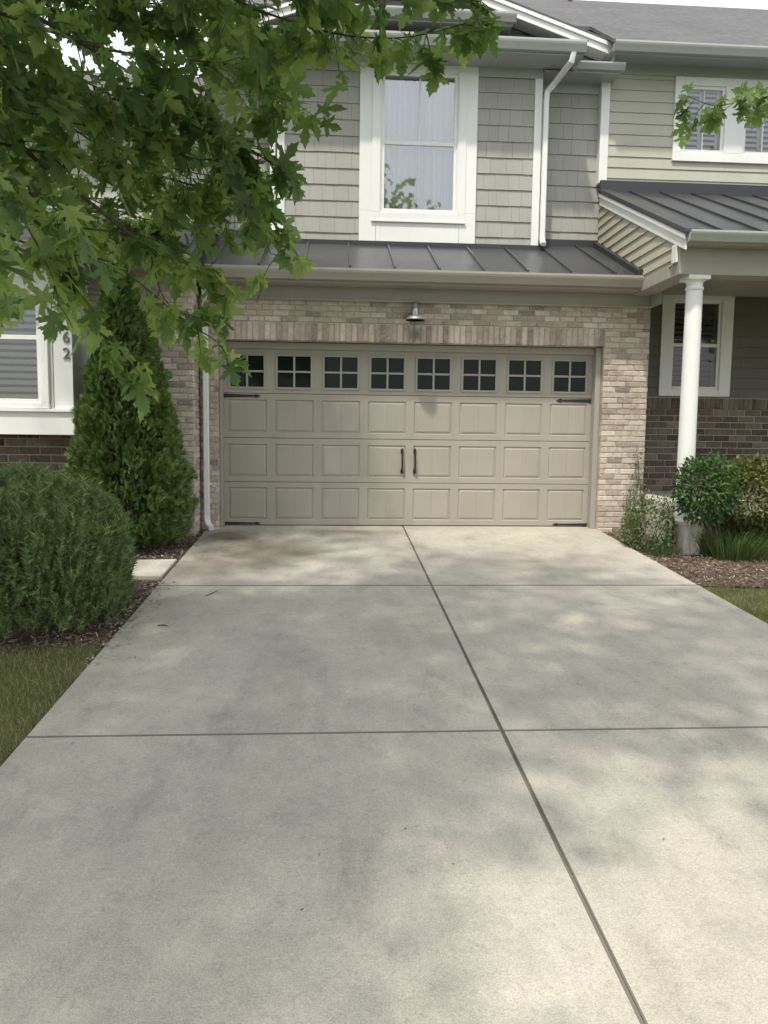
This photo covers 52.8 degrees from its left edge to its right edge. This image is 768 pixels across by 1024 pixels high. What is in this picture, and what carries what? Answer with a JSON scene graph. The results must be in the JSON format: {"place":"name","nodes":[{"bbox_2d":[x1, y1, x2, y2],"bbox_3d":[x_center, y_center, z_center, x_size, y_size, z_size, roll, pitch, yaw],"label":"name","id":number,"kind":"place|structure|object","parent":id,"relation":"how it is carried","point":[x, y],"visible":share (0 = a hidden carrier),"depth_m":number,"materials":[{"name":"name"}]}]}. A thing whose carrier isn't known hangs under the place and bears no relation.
{"place":"outdoors","nodes":[
{"label":"outdoors","id":0,"kind":"place"},
{"bbox_2d":[0,641,103,764],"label":"grass","id":1,"kind":"structure","parent":0,"point":[42,665],"depth_m":4.92,"materials":[{"name":"green plant"}]},
{"bbox_2d":[0,525,767,1023],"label":"driveway","id":2,"kind":"structure","parent":0,"point":[194,787],"depth_m":3.56,"materials":[{"name":"concrete"}]},
{"bbox_2d":[80,580,176,666],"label":"leaf litter","id":3,"kind":"object","parent":2,"relation":"on","point":[126,626],"visible":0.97,"depth_m":6.07,"materials":[{"name":"brown plant"}]},
{"bbox_2d":[0,517,767,766],"bbox_3d":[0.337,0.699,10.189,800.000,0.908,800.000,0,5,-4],"label":"lawn ground","id":4,"kind":"structure","parent":0,"point":[91,643],"depth_m":5.04,"materials":[{"name":"plant"}]},
{"bbox_2d":[0,528,205,653],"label":"mulch bed","id":5,"kind":"object","parent":4,"relation":"on","point":[25,640],"visible":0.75,"depth_m":5.99,"materials":[{"name":"brown wood"}]},
{"bbox_2d":[0,459,140,639],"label":"round shrub","id":6,"kind":"object","parent":5,"relation":"on","point":[77,533],"visible":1,"depth_m":5.67,"materials":[{"name":"green plant"}]},
{"bbox_2d":[59,262,200,548],"bbox_3d":[-2.837,-1.245,8.705,1.544,3.381,1.483,0,5,-4],"label":"arborvitae","id":7,"kind":"object","parent":5,"relation":"on","point":[97,411],"visible":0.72,"depth_m":8.43,"materials":[{"name":"green plant"}]},
{"bbox_2d":[131,559,176,579],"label":"paving slab","id":8,"kind":"structure","parent":5,"relation":"on","point":[153,569],"depth_m":7.76,"materials":[{"name":"concrete"}]},
{"bbox_2d":[0,70,215,536],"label":"townhouse","id":9,"kind":"structure","parent":4,"relation":"on","point":[42,387],"depth_m":9.13,"materials":[{"name":"beige brick"}]},
{"bbox_2d":[0,286,49,408],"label":"window","id":10,"kind":"structure","parent":9,"relation":"in","point":[24,352],"depth_m":8.71,"materials":[{"name":"white paint"}]},
{"bbox_2d":[0,0,508,422],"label":"maple tree","id":11,"kind":"object","parent":4,"relation":"on","point":[55,97],"visible":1,"depth_m":3.96,"materials":[{"name":"green plant"}]},
{"bbox_2d":[199,0,767,545],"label":"townhouse","id":12,"kind":"structure","parent":4,"relation":"on","point":[531,288],"depth_m":10.38,"materials":[{"name":"beige brick"}]},
{"bbox_2d":[223,348,592,526],"bbox_3d":[0.341,-0.960,10.258,4.880,2.318,0.135,0,5,-4],"label":"garage door","id":13,"kind":"structure","parent":12,"relation":"in","point":[313,437],"depth_m":10.27,"materials":[{"name":"beige paint"}]},
{"bbox_2d":[359,62,478,243],"bbox_3d":[0.458,-4.988,11.007,1.634,2.378,0.597,0,5,-4],"label":"window","id":14,"kind":"structure","parent":12,"relation":"in","point":[437,128],"depth_m":10.80,"materials":[{"name":"white paint"}]},
{"bbox_2d":[621,445,649,531],"bbox_3d":[3.340,-0.299,10.193,0.447,1.184,0.174,0,5,-4],"label":"climbing vine","id":15,"kind":"object","parent":12,"relation":"attached to","point":[629,491],"visible":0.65,"depth_m":10.21,"materials":[{"name":"green plant"}]},
{"bbox_2d":[658,295,734,396],"bbox_3d":[4.604,-2.497,11.722,1.085,1.500,0.596,0,5,-4],"label":"window","id":16,"kind":"structure","parent":12,"relation":"in","point":[717,311],"depth_m":11.48,"materials":[{"name":"white paint"}]},
{"bbox_2d":[671,76,767,164],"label":"window","id":17,"kind":"structure","parent":12,"relation":"in","point":[735,144],"depth_m":11.18,"materials":[{"name":"white paint"}]},
{"bbox_2d":[602,529,767,588],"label":"mulch bed","id":18,"kind":"object","parent":4,"relation":"on","point":[692,576],"visible":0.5,"depth_m":8.28,"materials":[{"name":"brown wood"}]},
{"bbox_2d":[618,491,678,553],"bbox_3d":[3.212,0.113,9.241,0.738,0.726,0.842,0,5,-4],"label":"bush","id":19,"kind":"object","parent":18,"relation":"on","point":[629,525],"visible":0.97,"depth_m":9.19,"materials":[{"name":"green plant"}]},
{"bbox_2d":[639,540,686,557],"bbox_3d":[3.241,0.423,8.954,0.616,0.180,0.546,2,6,13],"label":"weed tuft","id":20,"kind":"object","parent":18,"relation":"on","point":[663,547],"visible":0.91,"depth_m":8.89,"materials":[{"name":"green plant"}]},
{"bbox_2d":[659,497,674,546],"bbox_3d":[3.460,0.122,9.318,0.319,0.679,0.242,2,6,17],"label":"flowering plant","id":21,"kind":"object","parent":18,"relation":"on","point":[669,508],"visible":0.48,"depth_m":9.29,"materials":[{"name":"green plant"}]},
{"bbox_2d":[675,521,703,554],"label":"concrete pier","id":22,"kind":"structure","parent":18,"relation":"on","point":[688,542],"depth_m":8.96,"materials":[{"name":"grey concrete"}]},
{"bbox_2d":[670,451,742,550],"bbox_3d":[3.670,-0.071,8.761,0.823,1.258,0.705,0,5,-4],"label":"leafy bush","id":23,"kind":"object","parent":18,"relation":"on","point":[720,508],"visible":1,"depth_m":8.63,"materials":[{"name":"green plant"}]},
{"bbox_2d":[685,523,767,561],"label":"strappy plant","id":24,"kind":"object","parent":18,"relation":"on","point":[731,549],"visible":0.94,"depth_m":8.70,"materials":[{"name":"green plant"}]},
{"bbox_2d":[703,452,767,545],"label":"olive bush","id":25,"kind":"object","parent":18,"relation":"on","point":[757,518],"visible":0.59,"depth_m":9.07,"materials":[{"name":"green plant"}]},
{"bbox_2d":[670,80,767,149],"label":"maple tree","id":26,"kind":"object","parent":4,"relation":"on","point":[757,95],"visible":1,"depth_m":5.27,"materials":[{"name":"green plant"}]},
{"bbox_2d":[3,0,767,76],"label":"sky","id":27,"kind":"structure","parent":0,"point":[118,42],"materials":[{"name":"white"}]},
{"bbox_2d":[702,585,767,623],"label":"grass","id":28,"kind":"structure","parent":0,"point":[757,602],"depth_m":7.12,"materials":[{"name":"green plant"}]}
]}

